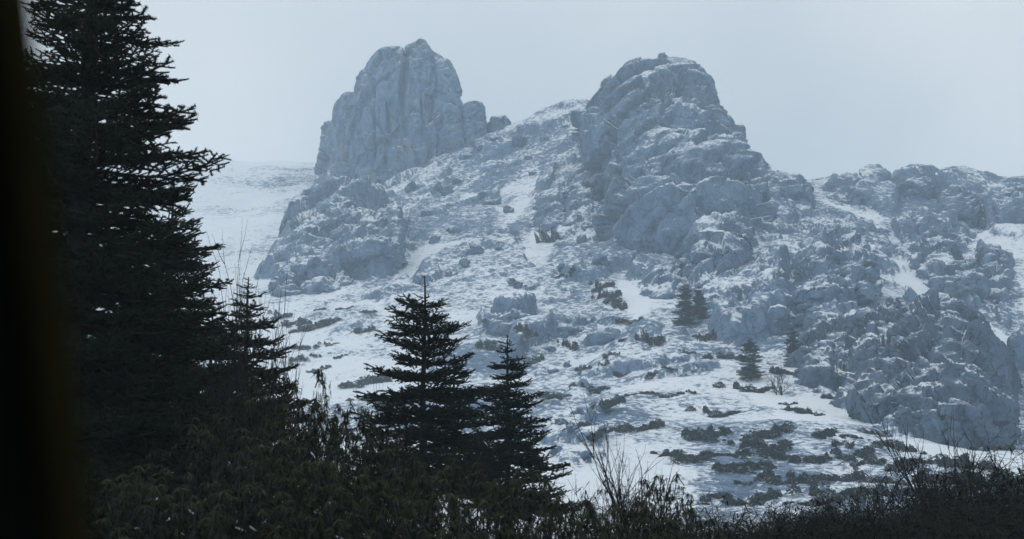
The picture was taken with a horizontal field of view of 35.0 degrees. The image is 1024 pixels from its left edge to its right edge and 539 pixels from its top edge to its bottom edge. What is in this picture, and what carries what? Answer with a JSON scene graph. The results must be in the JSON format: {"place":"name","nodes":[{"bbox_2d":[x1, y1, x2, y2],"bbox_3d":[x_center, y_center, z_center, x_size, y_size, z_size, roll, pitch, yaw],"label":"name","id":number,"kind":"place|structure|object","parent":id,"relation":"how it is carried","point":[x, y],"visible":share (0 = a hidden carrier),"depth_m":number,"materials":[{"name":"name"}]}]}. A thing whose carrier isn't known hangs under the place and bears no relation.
{"place":"outdoors","nodes":[
{"label":"outdoors","id":0,"kind":"place"},
{"bbox_2d":[0,0,94,538],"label":"window pillar","id":1,"kind":"structure","parent":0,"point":[44,489],"depth_m":0.43,"materials":[{"name":"black"}]},
{"bbox_2d":[33,0,1023,179],"label":"sky","id":2,"kind":"structure","parent":0,"point":[817,88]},
{"bbox_2d":[64,99,1023,538],"bbox_3d":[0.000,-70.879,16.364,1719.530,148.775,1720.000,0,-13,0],"label":"terrain","id":3,"kind":"structure","parent":0,"point":[258,205],"depth_m":248.25,"materials":[{"name":"snow"}]},
{"bbox_2d":[55,128,192,512],"bbox_3d":[-5.642,1.132,19.268,4.362,7.187,4.459,-8,-15,32],"label":"fir tree","id":4,"kind":"object","parent":3,"relation":"on","point":[98,447],"visible":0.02,"depth_m":18.94,"materials":[{"name":"green plant"}]},
{"bbox_2d":[33,0,239,538],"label":"fir tree","id":5,"kind":"object","parent":3,"relation":"on","point":[92,142],"visible":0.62,"depth_m":14.62,"materials":[{"name":"green plant"}]},
{"bbox_2d":[91,465,240,538],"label":"rhododendron","id":6,"kind":"object","parent":3,"relation":"on","point":[151,492],"visible":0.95,"depth_m":9.12,"materials":[{"name":"green plant"}]},
{"bbox_2d":[84,177,267,500],"bbox_3d":[-4.978,1.981,23.696,4.067,6.900,4.355,0,-13,0],"label":"fir tree","id":7,"kind":"object","parent":3,"relation":"on","point":[178,269],"visible":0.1,"depth_m":23.85,"materials":[{"name":"green plant"}]},
{"bbox_2d":[100,416,312,538],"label":"rhododendron","id":8,"kind":"object","parent":3,"relation":"on","point":[243,431],"visible":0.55,"depth_m":10.63,"materials":[{"name":"green plant"}]},
{"bbox_2d":[129,316,296,538],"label":"fir tree","id":9,"kind":"object","parent":3,"relation":"on","point":[173,465],"visible":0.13,"depth_m":18.61,"materials":[{"name":"green plant"}]},
{"bbox_2d":[189,220,279,532],"bbox_3d":[-3.080,2.008,17.833,1.026,5.338,1.444,2,-13,-9],"label":"bare shrub","id":10,"kind":"object","parent":3,"relation":"on","point":[236,353],"visible":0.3,"depth_m":17.81,"materials":[{"name":"brown plant"}]},
{"bbox_2d":[173,355,334,538],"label":"rhododendron","id":11,"kind":"object","parent":3,"relation":"on","point":[284,398],"visible":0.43,"depth_m":12.76,"materials":[{"name":"green plant"}]},
{"bbox_2d":[203,256,310,484],"bbox_3d":[-2.961,2.378,18.827,1.242,5.005,1.311,-3,-13,12],"label":"bare shrub","id":12,"kind":"object","parent":3,"relation":"on","point":[272,363],"visible":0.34,"depth_m":19.09,"materials":[{"name":"brown plant"}]},
{"bbox_2d":[182,277,336,482],"bbox_3d":[-3.782,2.673,22.790,2.466,5.206,2.867,7,-15,-28],"label":"fir tree","id":13,"kind":"object","parent":3,"relation":"on","point":[265,352],"visible":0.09,"depth_m":22.93,"materials":[{"name":"green plant"}]},
{"bbox_2d":[186,437,366,538],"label":"rhododendron","id":14,"kind":"object","parent":3,"relation":"on","point":[259,493],"visible":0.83,"depth_m":9.63,"materials":[{"name":"green plant"}]},
{"bbox_2d":[212,398,379,538],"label":"rhododendron","id":15,"kind":"object","parent":3,"relation":"on","point":[321,416],"visible":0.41,"depth_m":11.80,"materials":[{"name":"green plant"}]},
{"bbox_2d":[279,316,342,333],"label":"shrub","id":16,"kind":"object","parent":3,"relation":"on","point":[319,324],"visible":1,"depth_m":238.48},
{"bbox_2d":[303,369,336,498],"bbox_3d":[-1.641,2.421,13.721,0.452,3.210,0.476,0,-13,0],"label":"rhododendron","id":17,"kind":"object","parent":3,"relation":"on","point":[321,375],"visible":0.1,"depth_m":13.99,"materials":[{"name":"green plant"}]},
{"bbox_2d":[220,407,436,537],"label":"undergrowth bush","id":18,"kind":"object","parent":3,"relation":"on","point":[360,454],"visible":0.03,"depth_m":14.99,"materials":[{"name":"green plant"}]},
{"bbox_2d":[268,195,398,297],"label":"rock outcrop","id":19,"kind":"object","parent":3,"relation":"on","point":[358,237],"visible":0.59,"depth_m":278.20,"materials":[{"name":"stone"}]},
{"bbox_2d":[262,395,416,535],"bbox_3d":[-1.423,2.455,13.202,1.550,2.923,1.555,0,-13,0],"label":"rhododendron","id":20,"kind":"object","parent":3,"relation":"on","point":[357,437],"visible":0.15,"depth_m":13.36,"materials":[{"name":"green plant"}]},
{"bbox_2d":[260,458,424,538],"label":"rhododendron","id":21,"kind":"object","parent":3,"relation":"on","point":[361,477],"visible":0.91,"depth_m":9.23,"materials":[{"name":"green plant"}]},
{"bbox_2d":[263,408,447,538],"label":"rhododendron","id":22,"kind":"object","parent":3,"relation":"on","point":[404,472],"visible":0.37,"depth_m":12.25,"materials":[{"name":"green plant"}]},
{"bbox_2d":[337,374,392,387],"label":"shrub","id":23,"kind":"object","parent":3,"relation":"on","point":[368,379],"visible":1,"depth_m":198.79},
{"bbox_2d":[330,424,444,538],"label":"rhododendron","id":24,"kind":"object","parent":3,"relation":"on","point":[396,440],"visible":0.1,"depth_m":14.34,"materials":[{"name":"green plant"}]},
{"bbox_2d":[385,201,407,266],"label":"rock outcrop","id":25,"kind":"object","parent":3,"relation":"on","point":[394,220],"visible":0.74,"depth_m":294.96,"materials":[{"name":"stone"}]},
{"bbox_2d":[334,447,462,538],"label":"rhododendron","id":26,"kind":"object","parent":3,"relation":"on","point":[398,468],"visible":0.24,"depth_m":12.84,"materials":[{"name":"green plant"}]},
{"bbox_2d":[314,38,487,184],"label":"rock spire","id":27,"kind":"object","parent":3,"relation":"on","point":[399,109],"visible":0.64,"depth_m":383.81,"materials":[{"name":"stone"}]},
{"bbox_2d":[328,475,488,538],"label":"rhododendron","id":28,"kind":"object","parent":3,"relation":"on","point":[432,501],"visible":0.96,"depth_m":9.28,"materials":[{"name":"green plant"}]},
{"bbox_2d":[348,275,502,496],"bbox_3d":[-1.377,2.740,24.056,2.554,5.401,2.642,0,-13,0],"label":"fir tree","id":29,"kind":"object","parent":3,"relation":"on","point":[424,417],"visible":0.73,"depth_m":24.03,"materials":[{"name":"green plant"}]},
{"bbox_2d":[430,181,453,195],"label":"boulder","id":30,"kind":"object","parent":3,"relation":"on","point":[445,190],"visible":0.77,"depth_m":346.26,"materials":[{"name":"stone"}]},
{"bbox_2d":[402,354,500,523],"bbox_3d":[-1.128,4.027,29.907,2.382,4.977,2.114,0,-13,0],"label":"fir tree","id":31,"kind":"object","parent":3,"relation":"on","point":[449,449],"visible":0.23,"depth_m":29.86,"materials":[{"name":"green plant"}]},
{"bbox_2d":[369,464,557,538],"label":"undergrowth bush","id":32,"kind":"object","parent":3,"relation":"on","point":[464,497],"visible":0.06,"depth_m":14.76,"materials":[{"name":"green plant"}]},
{"bbox_2d":[410,455,538,538],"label":"rhododendron","id":33,"kind":"object","parent":3,"relation":"on","point":[449,484],"visible":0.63,"depth_m":10.29,"materials":[{"name":"green plant"}]},
{"bbox_2d":[475,338,502,353],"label":"shrub","id":34,"kind":"object","parent":3,"relation":"on","point":[488,345],"visible":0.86,"depth_m":216.33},
{"bbox_2d":[486,115,510,133],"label":"rock outcrop","id":35,"kind":"object","parent":3,"relation":"on","point":[497,123],"visible":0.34,"depth_m":385.30,"materials":[{"name":"stone"}]},
{"bbox_2d":[482,304,530,336],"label":"rock dome","id":36,"kind":"object","parent":3,"relation":"on","point":[496,325],"visible":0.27,"depth_m":225.37,"materials":[{"name":"stone"}]},
{"bbox_2d":[445,334,575,519],"bbox_3d":[0.032,3.789,29.088,2.460,5.262,2.669,9,-16,-33],"label":"fir tree","id":37,"kind":"object","parent":3,"relation":"on","point":[508,449],"visible":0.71,"depth_m":28.83,"materials":[{"name":"green plant"}]},
{"bbox_2d":[432,478,617,538],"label":"undergrowth bush","id":38,"kind":"object","parent":3,"relation":"on","point":[539,504],"visible":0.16,"depth_m":14.90,"materials":[{"name":"green plant"}]},
{"bbox_2d":[462,465,591,538],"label":"rhododendron","id":39,"kind":"object","parent":3,"relation":"on","point":[528,498],"visible":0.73,"depth_m":10.27,"materials":[{"name":"green plant"}]},
{"bbox_2d":[534,227,560,242],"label":"shrub","id":40,"kind":"object","parent":3,"relation":"on","point":[546,237],"visible":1,"depth_m":296.46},
{"bbox_2d":[479,463,627,538],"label":"undergrowth bush","id":41,"kind":"object","parent":3,"relation":"on","point":[549,499],"visible":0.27,"depth_m":13.89,"materials":[{"name":"green plant"}]},
{"bbox_2d":[529,180,604,232],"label":"rock rib","id":42,"kind":"object","parent":3,"relation":"on","point":[555,204],"visible":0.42,"depth_m":313.06,"materials":[{"name":"stone"}]},
{"bbox_2d":[520,493,626,538],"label":"rhododendron","id":43,"kind":"object","parent":3,"relation":"on","point":[591,513],"visible":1,"depth_m":9.78,"materials":[{"name":"green plant"}]},
{"bbox_2d":[553,309,627,345],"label":"rock rib","id":44,"kind":"object","parent":3,"relation":"on","point":[600,334],"visible":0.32,"depth_m":221.60,"materials":[{"name":"stone"}]},
{"bbox_2d":[499,479,710,538],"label":"undergrowth bush","id":45,"kind":"object","parent":3,"relation":"on","point":[677,509],"visible":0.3,"depth_m":12.95,"materials":[{"name":"green plant"}]},
{"bbox_2d":[589,393,625,409],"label":"shrub","id":46,"kind":"object","parent":3,"relation":"on","point":[608,403],"visible":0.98,"depth_m":163.35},
{"bbox_2d":[567,434,662,538],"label":"bare shrub","id":47,"kind":"object","parent":3,"relation":"on","point":[610,475],"visible":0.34,"depth_m":15.77,"materials":[{"name":"brown plant"}]},
{"bbox_2d":[566,393,685,538],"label":"bare shrub","id":48,"kind":"object","parent":3,"relation":"on","point":[605,472],"visible":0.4,"depth_m":17.20,"materials":[{"name":"brown plant"}]},
{"bbox_2d":[586,499,675,538],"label":"rhododendron","id":49,"kind":"object","parent":3,"relation":"on","point":[641,515],"visible":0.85,"depth_m":10.32,"materials":[{"name":"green plant"}]},
{"bbox_2d":[607,419,665,432],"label":"shrub","id":50,"kind":"object","parent":3,"relation":"on","point":[652,424],"visible":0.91,"depth_m":153.88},
{"bbox_2d":[552,475,731,538],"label":"undergrowth bush","id":51,"kind":"object","parent":3,"relation":"on","point":[670,515],"visible":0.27,"depth_m":13.60,"materials":[{"name":"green plant"}]},
{"bbox_2d":[634,329,665,345],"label":"shrub","id":52,"kind":"object","parent":3,"relation":"on","point":[658,340],"visible":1,"depth_m":204.44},
{"bbox_2d":[622,472,704,538],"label":"rhododendron","id":53,"kind":"object","parent":3,"relation":"on","point":[691,510],"visible":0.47,"depth_m":14.75,"materials":[{"name":"green plant"}]},
{"bbox_2d":[570,52,776,277],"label":"rock massif","id":54,"kind":"structure","parent":3,"relation":"on","point":[669,158],"depth_m":298.60,"materials":[{"name":"stone"}]},
{"bbox_2d":[640,259,724,308],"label":"rock outcrop","id":55,"kind":"object","parent":3,"relation":"on","point":[665,275],"visible":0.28,"depth_m":242.78,"materials":[{"name":"stone"}]},
{"bbox_2d":[650,448,715,464],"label":"shrub","id":56,"kind":"object","parent":3,"relation":"on","point":[678,455],"visible":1,"depth_m":137.69,"materials":[{"name":"plant"}]},
{"bbox_2d":[671,281,702,325],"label":"fir tree","id":57,"kind":"object","parent":3,"relation":"on","point":[685,305],"visible":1,"depth_m":217.93,"materials":[{"name":"green plant"}]},
{"bbox_2d":[652,510,729,538],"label":"rhododendron","id":58,"kind":"object","parent":3,"relation":"on","point":[716,533],"visible":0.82,"depth_m":10.70,"materials":[{"name":"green plant"}]},
{"bbox_2d":[687,286,711,318],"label":"fir tree","id":59,"kind":"object","parent":3,"relation":"on","point":[701,311],"visible":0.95,"depth_m":221.08,"materials":[{"name":"green plant"}]},
{"bbox_2d":[681,424,732,442],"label":"shrub","id":60,"kind":"object","parent":3,"relation":"on","point":[706,435],"visible":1,"depth_m":148.51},
{"bbox_2d":[685,405,742,417],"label":"shrub","id":61,"kind":"object","parent":3,"relation":"on","point":[705,409],"visible":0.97,"depth_m":163.98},
{"bbox_2d":[630,505,815,538],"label":"undergrowth bush","id":62,"kind":"object","parent":3,"relation":"on","point":[782,519],"visible":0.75,"depth_m":14.63,"materials":[{"name":"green plant"}]},
{"bbox_2d":[698,491,754,506],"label":"shrub","id":63,"kind":"object","parent":3,"relation":"on","point":[732,501],"visible":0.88,"depth_m":123.64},
{"bbox_2d":[711,460,777,474],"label":"shrub","id":64,"kind":"object","parent":3,"relation":"on","point":[734,467],"visible":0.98,"depth_m":133.03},
{"bbox_2d":[713,381,777,392],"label":"shrub","id":65,"kind":"object","parent":3,"relation":"on","point":[736,384],"visible":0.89,"depth_m":176.78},
{"bbox_2d":[683,499,813,538],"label":"scrub bush","id":66,"kind":"object","parent":3,"relation":"on","point":[744,522],"visible":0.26,"depth_m":19.86,"materials":[{"name":"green plant"}]},
{"bbox_2d":[735,337,766,380],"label":"fir tree","id":67,"kind":"object","parent":3,"relation":"on","point":[749,370],"visible":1,"depth_m":181.97,"materials":[{"name":"green plant"}]},
{"bbox_2d":[727,438,793,454],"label":"shrub","id":68,"kind":"object","parent":3,"relation":"on","point":[787,444],"visible":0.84,"depth_m":143.11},
{"bbox_2d":[684,496,840,538],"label":"scrub bush","id":69,"kind":"object","parent":3,"relation":"on","point":[769,525],"visible":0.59,"depth_m":17.16,"materials":[{"name":"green plant"}]},
{"bbox_2d":[746,486,782,505],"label":"shrub","id":70,"kind":"object","parent":3,"relation":"on","point":[772,494],"visible":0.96,"depth_m":124.09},
{"bbox_2d":[679,504,851,538],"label":"scrub bush","id":71,"kind":"object","parent":3,"relation":"on","point":[766,537],"visible":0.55,"depth_m":17.81,"materials":[{"name":"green plant"}]},
{"bbox_2d":[739,421,796,441],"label":"shrub","id":72,"kind":"object","parent":3,"relation":"on","point":[775,431],"visible":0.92,"depth_m":147.90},
{"bbox_2d":[763,362,791,394],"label":"bare tree","id":73,"kind":"object","parent":3,"relation":"on","point":[778,380],"visible":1,"depth_m":175.05,"materials":[{"name":"brown plant"}]},
{"bbox_2d":[734,445,832,463],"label":"shrub","id":74,"kind":"object","parent":3,"relation":"on","point":[779,455],"visible":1,"depth_m":138.12,"materials":[{"name":"plant"}]},
{"bbox_2d":[782,328,802,362],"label":"fir tree","id":75,"kind":"object","parent":3,"relation":"on","point":[789,340],"visible":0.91,"depth_m":192.76,"materials":[{"name":"green plant"}]},
{"bbox_2d":[694,495,898,538],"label":"scrub bush","id":76,"kind":"object","parent":3,"relation":"on","point":[816,525],"visible":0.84,"depth_m":17.65,"materials":[{"name":"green plant"}]},
{"bbox_2d":[752,468,840,485],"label":"shrub","id":77,"kind":"object","parent":3,"relation":"on","point":[770,476],"visible":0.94,"depth_m":129.23,"materials":[{"name":"plant"}]},
{"bbox_2d":[746,268,873,335],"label":"rock outcrop","id":78,"kind":"object","parent":3,"relation":"on","point":[781,319],"visible":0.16,"depth_m":208.32,"materials":[{"name":"stone"}]},
{"bbox_2d":[775,172,864,206],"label":"rock outcrop","id":79,"kind":"object","parent":3,"relation":"on","point":[793,186],"visible":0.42,"depth_m":310.78,"materials":[{"name":"stone"}]},
{"bbox_2d":[811,427,839,438],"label":"shrub","id":80,"kind":"object","parent":3,"relation":"on","point":[824,433],"visible":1,"depth_m":147.51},
{"bbox_2d":[785,481,871,503],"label":"shrub","id":81,"kind":"object","parent":3,"relation":"on","point":[842,497],"visible":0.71,"depth_m":121.75,"materials":[{"name":"plant"}]},
{"bbox_2d":[804,470,865,482],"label":"shrub","id":82,"kind":"object","parent":3,"relation":"on","point":[861,474],"visible":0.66,"depth_m":128.51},
{"bbox_2d":[726,482,944,538],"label":"scrub bush","id":83,"kind":"object","parent":3,"relation":"on","point":[916,528],"visible":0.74,"depth_m":17.96,"materials":[{"name":"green plant"}]},
{"bbox_2d":[743,500,932,538],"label":"scrub bush","id":84,"kind":"object","parent":3,"relation":"on","point":[798,532],"visible":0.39,"depth_m":18.59,"materials":[{"name":"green plant"}]},
{"bbox_2d":[793,232,883,314],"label":"rock outcrop","id":85,"kind":"object","parent":3,"relation":"on","point":[851,262],"visible":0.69,"depth_m":223.65,"materials":[{"name":"stone"}]},
{"bbox_2d":[764,502,916,538],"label":"scrub bush","id":86,"kind":"object","parent":3,"relation":"on","point":[802,517],"visible":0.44,"depth_m":19.03,"materials":[{"name":"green plant"}]},
{"bbox_2d":[824,445,875,460],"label":"shrub","id":87,"kind":"object","parent":3,"relation":"on","point":[864,452],"visible":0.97,"depth_m":138.71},
{"bbox_2d":[791,492,916,536],"bbox_3d":[4.277,3.785,20.021,2.797,1.957,2.719,0,-13,0],"label":"scrub bush","id":88,"kind":"object","parent":3,"relation":"on","point":[817,504],"visible":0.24,"depth_m":19.71,"materials":[{"name":"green plant"}]},
{"bbox_2d":[758,493,959,538],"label":"scrub bush","id":89,"kind":"object","parent":3,"relation":"on","point":[862,518],"visible":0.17,"depth_m":19.42,"materials":[{"name":"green plant"}]},
{"bbox_2d":[849,454,887,469],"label":"shrub","id":90,"kind":"object","parent":3,"relation":"on","point":[871,459],"visible":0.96,"depth_m":135.80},
{"bbox_2d":[841,428,928,517],"bbox_3d":[5.739,4.057,24.879,1.476,3.165,1.761,-5,-14,21],"label":"bare shrub","id":91,"kind":"object","parent":3,"relation":"on","point":[896,484],"visible":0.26,"depth_m":24.73,"materials":[{"name":"brown plant"}]},
{"bbox_2d":[803,484,987,538],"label":"scrub bush","id":92,"kind":"object","parent":3,"relation":"on","point":[904,511],"visible":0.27,"depth_m":19.42,"materials":[{"name":"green plant"}]},
{"bbox_2d":[870,439,926,454],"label":"shrub","id":93,"kind":"object","parent":3,"relation":"on","point":[896,443],"visible":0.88,"depth_m":142.27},
{"bbox_2d":[784,288,1023,447],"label":"rock cliff","id":94,"kind":"structure","parent":3,"relation":"on","point":[934,359],"depth_m":175.76,"materials":[{"name":"stone"}]},
{"bbox_2d":[810,453,1023,523],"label":"scrub bush","id":95,"kind":"object","parent":3,"relation":"on","point":[945,490],"visible":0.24,"depth_m":22.79,"materials":[{"name":"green plant"}]},
{"bbox_2d":[812,433,1023,531],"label":"scrub bush","id":96,"kind":"object","parent":3,"relation":"on","point":[1016,484],"visible":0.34,"depth_m":22.28,"materials":[{"name":"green plant"}]},
{"bbox_2d":[859,397,994,514],"bbox_3d":[6.496,3.844,25.310,1.845,3.934,2.202,4,-14,-16],"label":"bare shrub","id":97,"kind":"object","parent":3,"relation":"on","point":[903,468],"visible":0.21,"depth_m":25.64,"materials":[{"name":"brown plant"}]},
{"bbox_2d":[891,453,969,471],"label":"shrub","id":98,"kind":"object","parent":3,"relation":"on","point":[951,461],"visible":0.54,"depth_m":132.39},
{"bbox_2d":[846,480,1023,537],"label":"scrub bush","id":99,"kind":"object","parent":3,"relation":"on","point":[924,504],"visible":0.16,"depth_m":19.67,"materials":[{"name":"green plant"}]},
{"bbox_2d":[872,467,1000,525],"bbox_3d":[6.472,4.185,23.845,4.277,2.440,2.930,-1,-13,3],"label":"scrub bush","id":100,"kind":"object","parent":3,"relation":"on","point":[994,491],"visible":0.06,"depth_m":23.41,"materials":[{"name":"green plant"}]},
{"bbox_2d":[863,452,1023,522],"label":"scrub bush","id":101,"kind":"object","parent":3,"relation":"on","point":[926,477],"visible":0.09,"depth_m":23.94,"materials":[{"name":"green plant"}]},
{"bbox_2d":[883,467,1023,537],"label":"scrub bush","id":102,"kind":"object","parent":3,"relation":"on","point":[1007,504],"visible":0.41,"depth_m":19.92,"materials":[{"name":"green plant"}]},
{"bbox_2d":[905,215,1014,303],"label":"rock outcrop","id":103,"kind":"object","parent":3,"relation":"on","point":[943,259],"visible":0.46,"depth_m":265.61,"materials":[{"name":"stone"}]},
{"bbox_2d":[898,176,1023,229],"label":"rock outcrop","id":104,"kind":"object","parent":3,"relation":"on","point":[963,202],"visible":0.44,"depth_m":300.00,"materials":[{"name":"stone"}]},
{"bbox_2d":[912,466,1014,485],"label":"shrub","id":105,"kind":"object","parent":3,"relation":"on","point":[962,478],"visible":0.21,"depth_m":127.39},
{"bbox_2d":[910,473,1023,537],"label":"scrub bush","id":106,"kind":"object","parent":3,"relation":"on","point":[997,497],"visible":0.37,"depth_m":20.67,"materials":[{"name":"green plant"}]},
{"bbox_2d":[944,270,990,299],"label":"boulder","id":107,"kind":"object","parent":3,"relation":"on","point":[977,284],"visible":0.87,"depth_m":249.75,"materials":[{"name":"stone"}]},
{"bbox_2d":[918,423,1023,520],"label":"bare shrub","id":108,"kind":"object","parent":3,"relation":"on","point":[969,463],"visible":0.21,"depth_m":23.91,"materials":[{"name":"brown plant"}]},
{"bbox_2d":[939,415,1023,502],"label":"bare shrub","id":109,"kind":"object","parent":3,"relation":"on","point":[957,456],"visible":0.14,"depth_m":25.84,"materials":[{"name":"brown plant"}]},
{"bbox_2d":[966,443,1015,450],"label":"shrub","id":110,"kind":"object","parent":3,"relation":"on","point":[996,446],"visible":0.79,"depth_m":150.11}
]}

